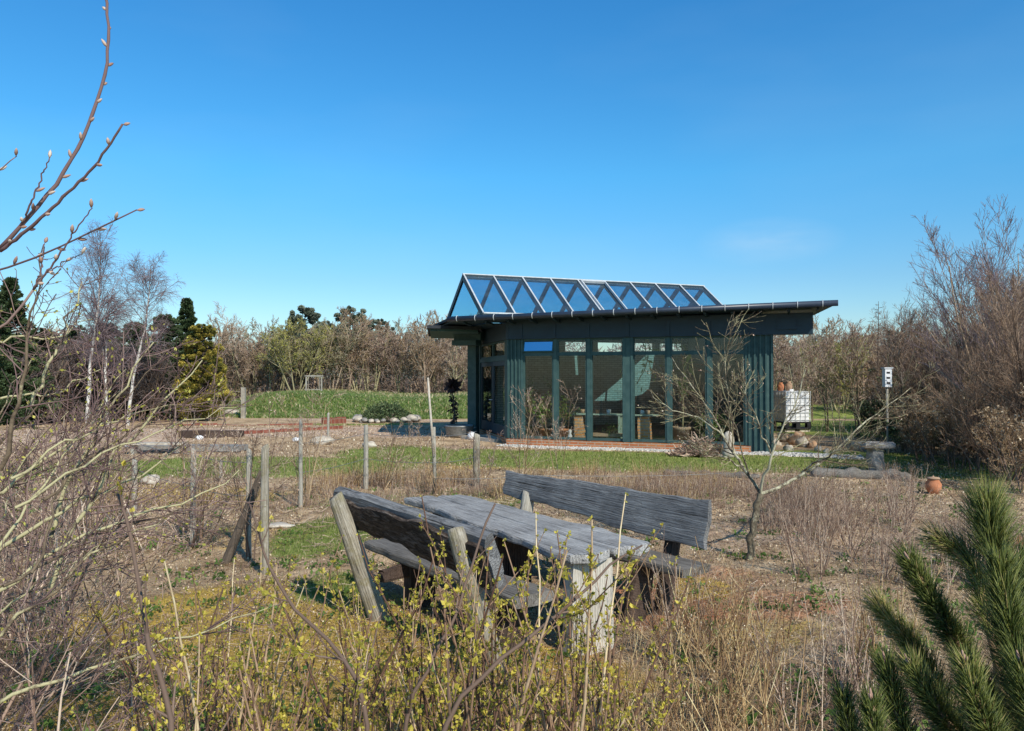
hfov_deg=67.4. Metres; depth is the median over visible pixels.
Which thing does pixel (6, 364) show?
dark conifer
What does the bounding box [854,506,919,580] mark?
raspberry canes
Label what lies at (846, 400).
evergreen shrub
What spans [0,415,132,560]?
twiggy bush
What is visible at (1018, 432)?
understory shrub
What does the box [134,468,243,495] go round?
wire
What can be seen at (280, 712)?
currant bush
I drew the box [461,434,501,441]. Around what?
stone step
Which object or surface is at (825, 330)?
hedge tree
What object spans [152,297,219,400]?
dark spruce
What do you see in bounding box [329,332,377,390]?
hedge tree
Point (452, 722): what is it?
currant bush
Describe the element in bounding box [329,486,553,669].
log bench
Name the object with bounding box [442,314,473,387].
hedge tree
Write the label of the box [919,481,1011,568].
raspberry canes
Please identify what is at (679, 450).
brushwood heap
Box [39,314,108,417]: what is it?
thicket shrub
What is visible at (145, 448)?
stone slab
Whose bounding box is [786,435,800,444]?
garden stone
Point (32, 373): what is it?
thicket shrub
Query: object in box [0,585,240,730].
twiggy bush
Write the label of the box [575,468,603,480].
dry stalk clump
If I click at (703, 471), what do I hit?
dry stalk clump
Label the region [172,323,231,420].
golden cypress
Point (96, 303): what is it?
birch tree
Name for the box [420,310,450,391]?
hedge tree
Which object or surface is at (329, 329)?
olive tree
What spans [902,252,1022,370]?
hazel shrub
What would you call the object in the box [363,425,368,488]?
fence post
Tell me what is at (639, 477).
dry stalk clump
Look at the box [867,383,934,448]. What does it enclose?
understory shrub
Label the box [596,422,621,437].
seedlings
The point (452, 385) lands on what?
rosette plant
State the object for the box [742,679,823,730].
raspberry canes
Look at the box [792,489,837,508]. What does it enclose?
dry stalk clump
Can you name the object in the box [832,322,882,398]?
hedge tree
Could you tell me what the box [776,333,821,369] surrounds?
hedge tree
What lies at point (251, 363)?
hedge tree
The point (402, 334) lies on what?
hedge tree
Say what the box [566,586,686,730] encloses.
raspberry canes
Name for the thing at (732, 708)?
raspberry canes
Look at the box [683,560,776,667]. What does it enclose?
raspberry canes
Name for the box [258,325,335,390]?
olive tree
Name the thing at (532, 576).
fallen sticks
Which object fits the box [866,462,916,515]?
raspberry canes
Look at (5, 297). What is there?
dark spruce
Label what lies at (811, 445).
garden stone
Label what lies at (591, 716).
currant bush
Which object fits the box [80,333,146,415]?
thicket shrub
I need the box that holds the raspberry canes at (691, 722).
[642,647,759,730]
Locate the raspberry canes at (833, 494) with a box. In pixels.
[803,474,861,519]
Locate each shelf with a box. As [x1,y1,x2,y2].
[572,413,621,437]
[635,414,658,415]
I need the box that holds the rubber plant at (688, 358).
[677,355,694,426]
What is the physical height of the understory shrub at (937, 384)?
2.342 m
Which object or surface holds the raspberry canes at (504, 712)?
on the ground at (826, 438)
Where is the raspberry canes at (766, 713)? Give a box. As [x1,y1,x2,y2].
[675,625,889,730]
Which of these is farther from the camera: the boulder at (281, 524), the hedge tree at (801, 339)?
the hedge tree at (801, 339)
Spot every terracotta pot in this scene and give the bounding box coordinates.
[538,428,551,435]
[559,428,568,436]
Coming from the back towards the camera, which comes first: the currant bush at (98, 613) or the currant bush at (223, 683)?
the currant bush at (98, 613)
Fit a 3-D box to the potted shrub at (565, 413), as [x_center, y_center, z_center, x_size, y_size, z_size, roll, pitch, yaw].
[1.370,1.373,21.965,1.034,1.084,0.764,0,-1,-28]
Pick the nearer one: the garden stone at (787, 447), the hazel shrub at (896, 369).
the garden stone at (787, 447)
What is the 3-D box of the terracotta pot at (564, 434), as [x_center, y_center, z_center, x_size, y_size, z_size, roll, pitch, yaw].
[1.421,1.961,22.007,0.424,0.300,0.424,0,-1,0]
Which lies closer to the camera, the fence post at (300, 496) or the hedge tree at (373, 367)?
the fence post at (300, 496)
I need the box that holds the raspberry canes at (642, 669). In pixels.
[589,604,731,730]
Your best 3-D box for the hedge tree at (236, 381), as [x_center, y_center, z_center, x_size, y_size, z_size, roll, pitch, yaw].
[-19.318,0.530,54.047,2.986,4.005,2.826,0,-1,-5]
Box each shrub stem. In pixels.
[116,460,238,730]
[242,501,381,730]
[403,503,496,730]
[441,545,642,730]
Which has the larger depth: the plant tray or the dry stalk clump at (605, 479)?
the plant tray
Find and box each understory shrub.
[862,381,905,431]
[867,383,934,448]
[878,370,961,447]
[884,379,991,468]
[891,389,954,462]
[909,384,1023,480]
[923,366,1013,455]
[925,361,1013,461]
[927,374,1023,472]
[970,382,1023,493]
[972,373,1014,469]
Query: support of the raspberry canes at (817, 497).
on the ground at (826, 438)
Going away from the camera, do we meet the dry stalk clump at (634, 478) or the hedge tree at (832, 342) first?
the dry stalk clump at (634, 478)
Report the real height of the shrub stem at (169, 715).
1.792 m
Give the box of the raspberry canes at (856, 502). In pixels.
[829,471,865,512]
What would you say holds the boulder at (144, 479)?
on the ground at (826, 438)
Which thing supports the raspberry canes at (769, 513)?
on the ground at (826, 438)
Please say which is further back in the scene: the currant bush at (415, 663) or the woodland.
the woodland
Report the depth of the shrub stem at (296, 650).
2.70 m
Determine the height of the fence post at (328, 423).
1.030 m
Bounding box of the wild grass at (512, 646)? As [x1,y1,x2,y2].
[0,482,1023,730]
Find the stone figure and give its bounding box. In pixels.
[721,431,735,457]
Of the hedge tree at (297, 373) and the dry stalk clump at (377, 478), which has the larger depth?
the hedge tree at (297, 373)
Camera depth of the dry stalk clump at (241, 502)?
11.89 m
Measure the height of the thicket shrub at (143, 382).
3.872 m
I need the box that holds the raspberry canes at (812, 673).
[741,567,909,730]
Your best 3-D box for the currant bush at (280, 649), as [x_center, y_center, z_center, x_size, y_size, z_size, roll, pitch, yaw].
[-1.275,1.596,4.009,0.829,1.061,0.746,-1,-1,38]
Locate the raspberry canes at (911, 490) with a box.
[880,459,934,504]
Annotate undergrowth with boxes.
[116,325,959,405]
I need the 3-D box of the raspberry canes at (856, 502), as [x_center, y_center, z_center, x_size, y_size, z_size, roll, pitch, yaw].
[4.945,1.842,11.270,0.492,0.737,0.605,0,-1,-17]
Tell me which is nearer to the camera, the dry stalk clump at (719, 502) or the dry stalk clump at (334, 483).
the dry stalk clump at (719, 502)
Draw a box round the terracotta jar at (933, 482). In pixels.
[925,476,941,493]
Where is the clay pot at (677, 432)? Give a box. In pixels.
[673,426,692,439]
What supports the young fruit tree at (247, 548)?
on the ground at (826, 438)
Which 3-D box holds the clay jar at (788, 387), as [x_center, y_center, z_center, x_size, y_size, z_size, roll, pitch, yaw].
[9.865,0.734,27.348,0.240,0.340,0.234,0,-1,0]
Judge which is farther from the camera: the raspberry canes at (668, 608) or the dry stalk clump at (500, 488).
the dry stalk clump at (500, 488)
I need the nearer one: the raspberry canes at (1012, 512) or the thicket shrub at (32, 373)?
the raspberry canes at (1012, 512)
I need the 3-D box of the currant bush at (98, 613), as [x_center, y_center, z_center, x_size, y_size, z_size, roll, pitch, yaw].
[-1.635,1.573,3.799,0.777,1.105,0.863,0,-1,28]
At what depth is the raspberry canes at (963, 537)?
7.50 m
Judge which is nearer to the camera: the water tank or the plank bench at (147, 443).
the plank bench at (147, 443)
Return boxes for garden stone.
[779,433,789,441]
[783,445,793,450]
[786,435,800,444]
[794,431,805,436]
[795,436,807,446]
[807,441,816,447]
[814,445,821,451]
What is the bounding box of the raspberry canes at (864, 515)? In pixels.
[831,468,880,529]
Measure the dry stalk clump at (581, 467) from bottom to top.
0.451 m
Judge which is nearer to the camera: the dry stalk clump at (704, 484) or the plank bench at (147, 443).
the dry stalk clump at (704, 484)
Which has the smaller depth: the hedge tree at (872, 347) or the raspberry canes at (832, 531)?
the raspberry canes at (832, 531)
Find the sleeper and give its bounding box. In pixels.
[178,430,243,437]
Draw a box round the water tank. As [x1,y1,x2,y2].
[774,389,810,431]
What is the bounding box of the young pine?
[823,466,1023,730]
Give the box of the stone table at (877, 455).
[851,441,895,470]
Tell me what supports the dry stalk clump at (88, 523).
on the ground at (826, 438)
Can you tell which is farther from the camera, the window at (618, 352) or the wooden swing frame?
the wooden swing frame
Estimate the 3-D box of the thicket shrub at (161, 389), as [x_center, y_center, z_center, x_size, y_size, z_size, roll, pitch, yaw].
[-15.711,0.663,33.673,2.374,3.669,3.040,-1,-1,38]
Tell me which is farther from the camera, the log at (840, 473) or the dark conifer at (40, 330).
the dark conifer at (40, 330)
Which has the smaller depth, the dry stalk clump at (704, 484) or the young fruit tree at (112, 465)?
the young fruit tree at (112, 465)
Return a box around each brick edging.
[179,423,312,425]
[244,426,342,433]
[321,417,345,424]
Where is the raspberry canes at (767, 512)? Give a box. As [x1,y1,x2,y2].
[740,469,787,525]
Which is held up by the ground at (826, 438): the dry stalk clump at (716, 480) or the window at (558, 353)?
the dry stalk clump at (716, 480)
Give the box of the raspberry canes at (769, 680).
[684,604,797,730]
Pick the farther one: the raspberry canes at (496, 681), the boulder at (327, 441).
the boulder at (327, 441)
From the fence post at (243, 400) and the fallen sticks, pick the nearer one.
the fallen sticks
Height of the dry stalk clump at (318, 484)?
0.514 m
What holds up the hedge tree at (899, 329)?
on the ground at (826, 438)
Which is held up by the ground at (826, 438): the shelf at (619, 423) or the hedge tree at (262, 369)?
the hedge tree at (262, 369)
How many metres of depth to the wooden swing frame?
41.96 m
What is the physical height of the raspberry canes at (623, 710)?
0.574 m
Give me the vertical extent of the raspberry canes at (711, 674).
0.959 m
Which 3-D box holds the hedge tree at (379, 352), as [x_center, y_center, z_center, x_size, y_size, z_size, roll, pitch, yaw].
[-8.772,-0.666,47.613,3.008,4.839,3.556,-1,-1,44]
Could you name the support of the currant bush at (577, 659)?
on the ground at (826, 438)
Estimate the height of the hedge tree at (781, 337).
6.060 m
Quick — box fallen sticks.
[0,474,1023,730]
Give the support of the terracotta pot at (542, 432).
on the garden pavilion
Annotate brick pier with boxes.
[573,415,584,436]
[637,416,651,438]
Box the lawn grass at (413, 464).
[2,421,1023,603]
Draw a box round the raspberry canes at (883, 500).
[864,473,911,520]
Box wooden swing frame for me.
[305,375,322,390]
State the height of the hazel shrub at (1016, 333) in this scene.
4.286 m
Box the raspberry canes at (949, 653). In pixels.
[926,614,992,728]
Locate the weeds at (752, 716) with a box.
[0,468,1022,730]
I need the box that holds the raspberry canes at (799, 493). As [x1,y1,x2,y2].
[779,474,827,515]
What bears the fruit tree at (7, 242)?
on the ground at (826, 438)
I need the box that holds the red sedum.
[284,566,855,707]
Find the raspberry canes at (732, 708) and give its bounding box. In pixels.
[633,616,756,730]
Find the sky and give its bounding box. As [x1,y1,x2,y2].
[0,0,1023,377]
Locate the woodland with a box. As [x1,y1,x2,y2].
[32,314,938,390]
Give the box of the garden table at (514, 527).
[404,495,650,656]
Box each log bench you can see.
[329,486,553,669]
[503,470,711,623]
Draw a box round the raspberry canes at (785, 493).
[764,458,812,514]
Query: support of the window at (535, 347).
in the garden pavilion
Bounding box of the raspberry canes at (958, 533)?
[929,506,1023,577]
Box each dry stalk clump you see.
[65,510,103,530]
[142,491,176,505]
[196,481,226,502]
[224,491,260,509]
[274,487,325,511]
[289,469,348,499]
[303,471,352,492]
[310,456,372,488]
[318,465,362,484]
[318,466,352,486]
[322,477,400,504]
[352,467,385,484]
[353,460,405,487]
[368,469,397,486]
[368,487,400,503]
[373,464,419,488]
[374,464,430,488]
[377,487,423,507]
[391,474,446,496]
[399,462,430,475]
[404,472,448,492]
[412,464,466,488]
[426,463,453,476]
[437,473,497,497]
[445,470,472,484]
[451,459,490,481]
[464,475,504,495]
[485,467,535,500]
[486,478,508,498]
[520,459,555,476]
[568,457,609,477]
[570,461,595,475]
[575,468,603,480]
[579,472,621,485]
[590,474,631,487]
[594,461,620,475]
[597,470,643,489]
[598,475,641,490]
[612,467,657,490]
[621,470,661,484]
[627,466,653,478]
[630,476,671,493]
[632,458,672,479]
[633,470,679,491]
[640,473,689,492]
[641,471,702,497]
[651,485,696,498]
[657,486,691,496]
[659,473,698,492]
[663,464,692,478]
[663,467,690,478]
[665,472,704,493]
[668,477,716,499]
[680,476,729,499]
[681,470,727,491]
[689,463,712,477]
[690,462,733,483]
[691,467,728,485]
[691,475,720,493]
[695,490,738,509]
[702,468,759,491]
[709,480,744,499]
[714,473,756,492]
[727,479,766,495]
[740,478,798,500]
[766,477,808,498]
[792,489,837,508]
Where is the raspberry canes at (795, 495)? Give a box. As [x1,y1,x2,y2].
[761,471,824,529]
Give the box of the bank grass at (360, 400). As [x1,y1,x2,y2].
[69,388,466,418]
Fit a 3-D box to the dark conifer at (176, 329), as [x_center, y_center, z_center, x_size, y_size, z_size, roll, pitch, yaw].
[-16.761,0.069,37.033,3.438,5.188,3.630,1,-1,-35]
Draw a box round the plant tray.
[593,433,621,437]
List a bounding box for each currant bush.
[83,557,281,730]
[86,545,301,730]
[102,534,437,730]
[153,631,317,730]
[165,554,349,730]
[220,573,409,730]
[265,546,542,730]
[285,596,430,730]
[322,545,504,730]
[340,592,443,730]
[356,512,607,730]
[416,515,642,730]
[417,697,463,730]
[419,492,691,730]
[457,599,550,730]
[498,568,620,730]
[512,612,688,730]
[575,676,664,730]
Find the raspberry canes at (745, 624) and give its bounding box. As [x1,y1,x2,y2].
[674,537,822,694]
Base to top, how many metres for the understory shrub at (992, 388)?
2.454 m
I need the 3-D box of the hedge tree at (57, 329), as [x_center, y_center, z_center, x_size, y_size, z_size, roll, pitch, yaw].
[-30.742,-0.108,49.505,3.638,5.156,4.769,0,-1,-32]
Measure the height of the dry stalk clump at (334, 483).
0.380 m
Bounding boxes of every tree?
[0,0,144,328]
[15,326,63,343]
[51,215,142,417]
[69,414,134,533]
[74,290,142,424]
[76,305,121,424]
[109,251,186,425]
[155,401,230,544]
[194,399,298,560]
[207,317,236,400]
[208,301,249,374]
[214,307,256,397]
[214,341,254,395]
[219,335,271,394]
[225,357,250,398]
[235,353,270,395]
[237,315,278,391]
[246,323,290,391]
[255,318,307,391]
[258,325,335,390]
[264,370,290,390]
[267,331,305,390]
[272,384,347,504]
[275,305,327,388]
[288,344,324,389]
[291,315,346,388]
[301,322,325,388]
[306,320,335,374]
[312,311,371,389]
[317,324,356,389]
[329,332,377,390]
[332,306,383,389]
[334,305,377,385]
[350,317,397,390]
[361,331,389,388]
[365,324,397,390]
[368,318,394,382]
[375,414,419,489]
[376,321,390,387]
[377,315,413,386]
[383,325,421,392]
[384,331,421,391]
[390,318,432,390]
[408,311,447,392]
[412,423,459,494]
[416,346,452,392]
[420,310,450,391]
[441,342,466,392]
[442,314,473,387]
[459,429,507,484]
[500,384,553,473]
[516,379,588,478]
[636,310,937,560]
[773,335,793,390]
[773,335,803,373]
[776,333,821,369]
[779,333,827,390]
[783,343,828,393]
[783,351,824,390]
[792,314,845,402]
[799,329,880,400]
[799,335,870,412]
[804,350,848,408]
[824,357,870,408]
[825,333,860,402]
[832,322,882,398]
[835,338,888,409]
[842,324,886,402]
[858,301,887,401]
[880,317,933,346]
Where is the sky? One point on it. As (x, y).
(281, 156)
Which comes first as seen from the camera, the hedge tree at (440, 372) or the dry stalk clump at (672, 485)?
the dry stalk clump at (672, 485)
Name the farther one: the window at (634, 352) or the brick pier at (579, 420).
the brick pier at (579, 420)
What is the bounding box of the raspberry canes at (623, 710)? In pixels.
[581,673,646,730]
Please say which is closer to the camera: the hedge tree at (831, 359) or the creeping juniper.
the creeping juniper
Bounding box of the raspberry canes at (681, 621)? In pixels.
[627,551,747,675]
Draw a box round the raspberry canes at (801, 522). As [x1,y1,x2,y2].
[776,485,826,547]
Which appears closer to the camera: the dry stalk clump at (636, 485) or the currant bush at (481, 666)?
the currant bush at (481, 666)
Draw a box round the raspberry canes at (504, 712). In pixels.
[462,659,555,730]
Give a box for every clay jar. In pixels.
[777,382,783,390]
[786,381,792,390]
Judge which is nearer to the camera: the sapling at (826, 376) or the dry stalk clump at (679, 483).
the dry stalk clump at (679, 483)
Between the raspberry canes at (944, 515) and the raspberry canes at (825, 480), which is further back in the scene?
the raspberry canes at (825, 480)
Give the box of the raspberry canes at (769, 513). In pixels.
[745,473,794,534]
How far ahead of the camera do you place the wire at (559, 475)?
13.31 m
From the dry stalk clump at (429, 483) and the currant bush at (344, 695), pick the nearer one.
the currant bush at (344, 695)
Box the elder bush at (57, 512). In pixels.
[0,244,297,703]
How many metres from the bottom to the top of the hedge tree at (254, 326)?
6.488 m
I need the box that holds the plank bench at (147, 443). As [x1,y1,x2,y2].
[128,442,187,454]
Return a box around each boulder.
[140,474,161,484]
[225,409,239,413]
[269,522,294,528]
[310,435,334,444]
[362,441,376,446]
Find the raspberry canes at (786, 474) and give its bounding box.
[766,460,803,487]
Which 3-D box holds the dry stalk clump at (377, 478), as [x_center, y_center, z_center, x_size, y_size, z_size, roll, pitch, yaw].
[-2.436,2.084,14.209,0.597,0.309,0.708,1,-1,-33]
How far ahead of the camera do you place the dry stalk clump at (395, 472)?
14.01 m
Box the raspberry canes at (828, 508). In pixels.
[788,480,858,540]
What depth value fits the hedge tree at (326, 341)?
45.58 m
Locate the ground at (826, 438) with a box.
[0,378,1023,730]
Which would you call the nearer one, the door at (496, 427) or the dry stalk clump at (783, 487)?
the dry stalk clump at (783, 487)
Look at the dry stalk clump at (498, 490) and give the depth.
12.88 m
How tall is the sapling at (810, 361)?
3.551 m
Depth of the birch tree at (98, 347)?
29.86 m
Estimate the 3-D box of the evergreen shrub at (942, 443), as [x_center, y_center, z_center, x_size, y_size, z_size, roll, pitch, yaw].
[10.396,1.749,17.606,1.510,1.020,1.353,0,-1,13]
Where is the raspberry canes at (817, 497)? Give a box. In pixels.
[791,456,845,525]
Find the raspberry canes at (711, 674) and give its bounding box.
[672,562,789,730]
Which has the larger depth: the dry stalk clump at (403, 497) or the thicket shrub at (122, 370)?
the thicket shrub at (122, 370)
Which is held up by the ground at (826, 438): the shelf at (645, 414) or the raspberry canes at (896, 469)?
the raspberry canes at (896, 469)
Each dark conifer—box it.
[0,304,36,424]
[20,327,80,421]
[60,324,99,409]
[78,324,128,406]
[99,322,156,412]
[132,313,183,416]
[158,350,199,418]
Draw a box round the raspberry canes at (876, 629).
[843,574,943,683]
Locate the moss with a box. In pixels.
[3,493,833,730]
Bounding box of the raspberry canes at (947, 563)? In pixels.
[887,499,968,592]
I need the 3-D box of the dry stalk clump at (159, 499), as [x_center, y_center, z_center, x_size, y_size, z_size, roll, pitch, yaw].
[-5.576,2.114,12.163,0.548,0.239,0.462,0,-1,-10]
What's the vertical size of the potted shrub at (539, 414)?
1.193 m
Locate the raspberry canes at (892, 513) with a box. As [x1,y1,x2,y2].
[859,465,923,530]
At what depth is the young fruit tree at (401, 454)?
13.64 m
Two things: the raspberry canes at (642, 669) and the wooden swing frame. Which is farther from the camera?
the wooden swing frame
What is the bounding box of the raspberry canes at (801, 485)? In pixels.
[773,470,830,507]
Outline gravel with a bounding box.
[496,443,863,458]
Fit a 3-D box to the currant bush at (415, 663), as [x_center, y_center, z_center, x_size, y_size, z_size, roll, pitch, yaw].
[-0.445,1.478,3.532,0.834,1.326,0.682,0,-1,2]
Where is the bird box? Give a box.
[881,367,892,453]
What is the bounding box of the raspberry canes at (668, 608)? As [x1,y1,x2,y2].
[643,532,733,665]
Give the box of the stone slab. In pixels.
[138,444,247,452]
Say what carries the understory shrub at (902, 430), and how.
on the ground at (826, 438)
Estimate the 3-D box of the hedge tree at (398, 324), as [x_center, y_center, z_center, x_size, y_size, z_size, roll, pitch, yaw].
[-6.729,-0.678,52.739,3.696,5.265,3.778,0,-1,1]
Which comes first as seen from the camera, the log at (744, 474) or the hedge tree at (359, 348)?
the log at (744, 474)
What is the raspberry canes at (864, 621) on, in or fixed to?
on the ground at (826, 438)
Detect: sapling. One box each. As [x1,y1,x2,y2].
[773,349,817,390]
[780,342,837,421]
[794,333,857,431]
[811,318,890,438]
[855,330,946,451]
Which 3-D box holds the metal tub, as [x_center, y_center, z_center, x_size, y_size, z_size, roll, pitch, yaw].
[-1.702,2.098,24.716,0.964,0.370,0.964,-1,-1,45]
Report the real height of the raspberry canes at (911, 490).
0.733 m
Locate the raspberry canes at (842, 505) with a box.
[802,476,878,532]
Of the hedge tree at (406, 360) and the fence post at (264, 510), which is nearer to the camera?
the fence post at (264, 510)
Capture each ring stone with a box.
[354,417,361,421]
[406,414,416,420]
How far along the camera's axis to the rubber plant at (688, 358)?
20.81 m
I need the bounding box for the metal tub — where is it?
[442,424,475,436]
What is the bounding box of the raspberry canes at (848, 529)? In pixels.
[823,492,878,554]
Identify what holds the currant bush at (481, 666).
on the ground at (826, 438)
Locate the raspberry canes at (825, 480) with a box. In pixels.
[791,462,840,503]
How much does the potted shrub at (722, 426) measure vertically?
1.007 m
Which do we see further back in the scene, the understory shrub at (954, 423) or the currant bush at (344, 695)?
the understory shrub at (954, 423)
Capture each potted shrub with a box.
[502,374,551,435]
[528,391,551,428]
[545,395,580,427]
[690,409,735,440]
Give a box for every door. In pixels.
[481,362,492,431]
[491,361,503,435]
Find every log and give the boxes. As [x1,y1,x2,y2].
[663,469,759,478]
[810,466,910,480]
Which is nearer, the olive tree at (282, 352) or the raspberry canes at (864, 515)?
the raspberry canes at (864, 515)
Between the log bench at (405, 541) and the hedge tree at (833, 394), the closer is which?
the log bench at (405, 541)
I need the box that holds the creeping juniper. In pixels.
[361,400,411,422]
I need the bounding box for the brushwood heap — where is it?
[665,431,722,456]
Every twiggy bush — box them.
[0,399,171,519]
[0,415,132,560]
[0,419,130,647]
[0,445,220,730]
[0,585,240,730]
[122,434,296,547]
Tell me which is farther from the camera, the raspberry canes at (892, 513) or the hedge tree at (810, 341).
the hedge tree at (810, 341)
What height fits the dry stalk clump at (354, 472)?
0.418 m
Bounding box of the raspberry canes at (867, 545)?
[837,492,921,566]
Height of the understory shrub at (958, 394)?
2.434 m
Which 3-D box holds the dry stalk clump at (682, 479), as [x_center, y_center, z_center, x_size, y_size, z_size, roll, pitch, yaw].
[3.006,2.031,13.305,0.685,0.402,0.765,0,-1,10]
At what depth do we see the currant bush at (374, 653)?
4.30 m
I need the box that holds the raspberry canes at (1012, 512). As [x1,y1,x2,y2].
[1001,482,1021,537]
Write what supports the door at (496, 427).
in the garden pavilion
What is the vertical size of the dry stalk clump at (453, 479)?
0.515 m
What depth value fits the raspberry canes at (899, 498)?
10.54 m
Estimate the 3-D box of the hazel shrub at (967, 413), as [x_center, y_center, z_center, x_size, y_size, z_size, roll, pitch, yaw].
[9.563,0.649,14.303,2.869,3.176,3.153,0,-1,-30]
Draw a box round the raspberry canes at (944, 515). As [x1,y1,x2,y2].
[922,492,971,550]
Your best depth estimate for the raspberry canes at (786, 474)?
12.82 m
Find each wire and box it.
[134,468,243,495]
[138,443,245,462]
[300,431,476,443]
[300,456,475,472]
[435,473,721,478]
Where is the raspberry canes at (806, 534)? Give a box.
[768,487,878,579]
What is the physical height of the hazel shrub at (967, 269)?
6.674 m
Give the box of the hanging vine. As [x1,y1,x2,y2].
[620,338,686,391]
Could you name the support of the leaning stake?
on the ground at (826, 438)
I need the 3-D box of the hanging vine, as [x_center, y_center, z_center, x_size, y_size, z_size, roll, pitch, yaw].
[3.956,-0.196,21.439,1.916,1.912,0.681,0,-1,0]
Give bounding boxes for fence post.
[131,459,137,518]
[190,447,195,546]
[230,387,245,417]
[246,449,251,558]
[260,444,268,573]
[298,419,302,507]
[327,412,329,444]
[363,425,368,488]
[473,433,479,486]
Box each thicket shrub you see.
[5,354,57,413]
[15,346,83,424]
[17,341,88,422]
[23,319,99,422]
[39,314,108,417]
[49,335,124,420]
[63,321,137,421]
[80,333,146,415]
[92,339,152,420]
[108,339,183,420]
[115,339,177,421]
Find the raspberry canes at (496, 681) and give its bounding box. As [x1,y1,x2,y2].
[450,639,515,713]
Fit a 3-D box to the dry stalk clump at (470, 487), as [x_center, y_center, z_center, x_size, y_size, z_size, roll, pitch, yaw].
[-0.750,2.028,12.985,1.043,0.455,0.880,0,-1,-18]
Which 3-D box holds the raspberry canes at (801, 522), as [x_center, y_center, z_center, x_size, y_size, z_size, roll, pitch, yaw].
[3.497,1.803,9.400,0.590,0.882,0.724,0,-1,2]
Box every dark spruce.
[0,276,61,425]
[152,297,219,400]
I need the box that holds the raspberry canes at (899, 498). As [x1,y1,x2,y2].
[872,475,942,524]
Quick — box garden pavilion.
[427,273,837,451]
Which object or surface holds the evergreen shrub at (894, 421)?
on the ground at (826, 438)
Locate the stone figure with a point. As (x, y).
(726, 446)
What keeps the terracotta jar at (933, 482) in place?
on the ground at (826, 438)
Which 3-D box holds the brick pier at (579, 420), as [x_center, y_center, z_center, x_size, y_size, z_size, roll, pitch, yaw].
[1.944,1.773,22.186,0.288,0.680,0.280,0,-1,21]
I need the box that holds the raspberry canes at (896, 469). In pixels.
[879,459,916,494]
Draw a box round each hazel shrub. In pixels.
[859,304,988,397]
[864,289,1023,450]
[871,353,949,388]
[892,327,1009,446]
[897,195,1023,462]
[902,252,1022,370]
[911,326,1023,482]
[914,238,1023,378]
[922,321,984,363]
[935,264,1023,440]
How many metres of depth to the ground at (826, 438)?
8.13 m
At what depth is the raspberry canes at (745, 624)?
5.03 m
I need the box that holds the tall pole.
[427,378,436,492]
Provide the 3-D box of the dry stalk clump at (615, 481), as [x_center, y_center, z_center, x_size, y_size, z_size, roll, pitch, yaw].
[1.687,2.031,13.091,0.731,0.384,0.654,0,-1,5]
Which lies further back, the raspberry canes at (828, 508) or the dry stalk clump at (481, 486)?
the dry stalk clump at (481, 486)
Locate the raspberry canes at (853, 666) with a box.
[788,554,929,711]
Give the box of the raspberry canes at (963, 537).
[938,513,1023,581]
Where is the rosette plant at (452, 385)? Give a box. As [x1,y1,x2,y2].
[443,377,461,423]
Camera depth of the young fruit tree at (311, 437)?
12.10 m
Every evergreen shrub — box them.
[843,398,883,427]
[851,398,892,439]
[865,409,947,454]
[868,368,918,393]
[892,373,950,395]
[892,401,962,456]
[930,425,991,462]
[948,427,1021,467]
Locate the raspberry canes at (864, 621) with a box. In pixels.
[834,535,942,686]
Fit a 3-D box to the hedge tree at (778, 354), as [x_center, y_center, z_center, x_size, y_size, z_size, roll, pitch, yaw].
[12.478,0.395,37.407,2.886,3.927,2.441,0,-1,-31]
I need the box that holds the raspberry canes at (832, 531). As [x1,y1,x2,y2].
[792,486,847,544]
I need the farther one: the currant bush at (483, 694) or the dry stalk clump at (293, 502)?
the dry stalk clump at (293, 502)
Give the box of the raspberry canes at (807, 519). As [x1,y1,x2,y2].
[781,464,832,535]
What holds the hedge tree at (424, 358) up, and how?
on the ground at (826, 438)
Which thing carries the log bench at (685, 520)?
on the ground at (826, 438)
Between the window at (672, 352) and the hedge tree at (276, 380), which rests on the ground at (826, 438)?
the hedge tree at (276, 380)
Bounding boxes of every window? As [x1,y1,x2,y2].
[481,343,492,358]
[493,341,503,357]
[522,339,552,438]
[557,338,586,439]
[591,338,622,440]
[633,337,666,442]
[670,336,706,443]
[711,335,744,444]
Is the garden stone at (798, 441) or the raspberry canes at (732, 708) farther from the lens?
the garden stone at (798, 441)
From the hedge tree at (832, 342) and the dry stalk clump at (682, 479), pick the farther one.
the hedge tree at (832, 342)
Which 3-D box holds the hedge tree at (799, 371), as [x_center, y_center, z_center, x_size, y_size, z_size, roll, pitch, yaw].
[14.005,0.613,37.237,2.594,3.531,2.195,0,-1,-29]
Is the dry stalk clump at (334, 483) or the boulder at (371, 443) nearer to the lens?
the dry stalk clump at (334, 483)
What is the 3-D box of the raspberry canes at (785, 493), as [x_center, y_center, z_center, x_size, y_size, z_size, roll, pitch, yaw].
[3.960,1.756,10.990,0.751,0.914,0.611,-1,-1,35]
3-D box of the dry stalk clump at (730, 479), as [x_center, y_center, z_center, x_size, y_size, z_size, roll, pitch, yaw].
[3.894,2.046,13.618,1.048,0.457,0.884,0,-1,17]
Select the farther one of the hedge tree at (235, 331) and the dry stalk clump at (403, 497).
the hedge tree at (235, 331)
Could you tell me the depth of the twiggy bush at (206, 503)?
9.09 m
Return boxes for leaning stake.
[221,470,260,563]
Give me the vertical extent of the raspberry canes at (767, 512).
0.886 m
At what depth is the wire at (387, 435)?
13.33 m
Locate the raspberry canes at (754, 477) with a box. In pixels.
[729,461,779,497]

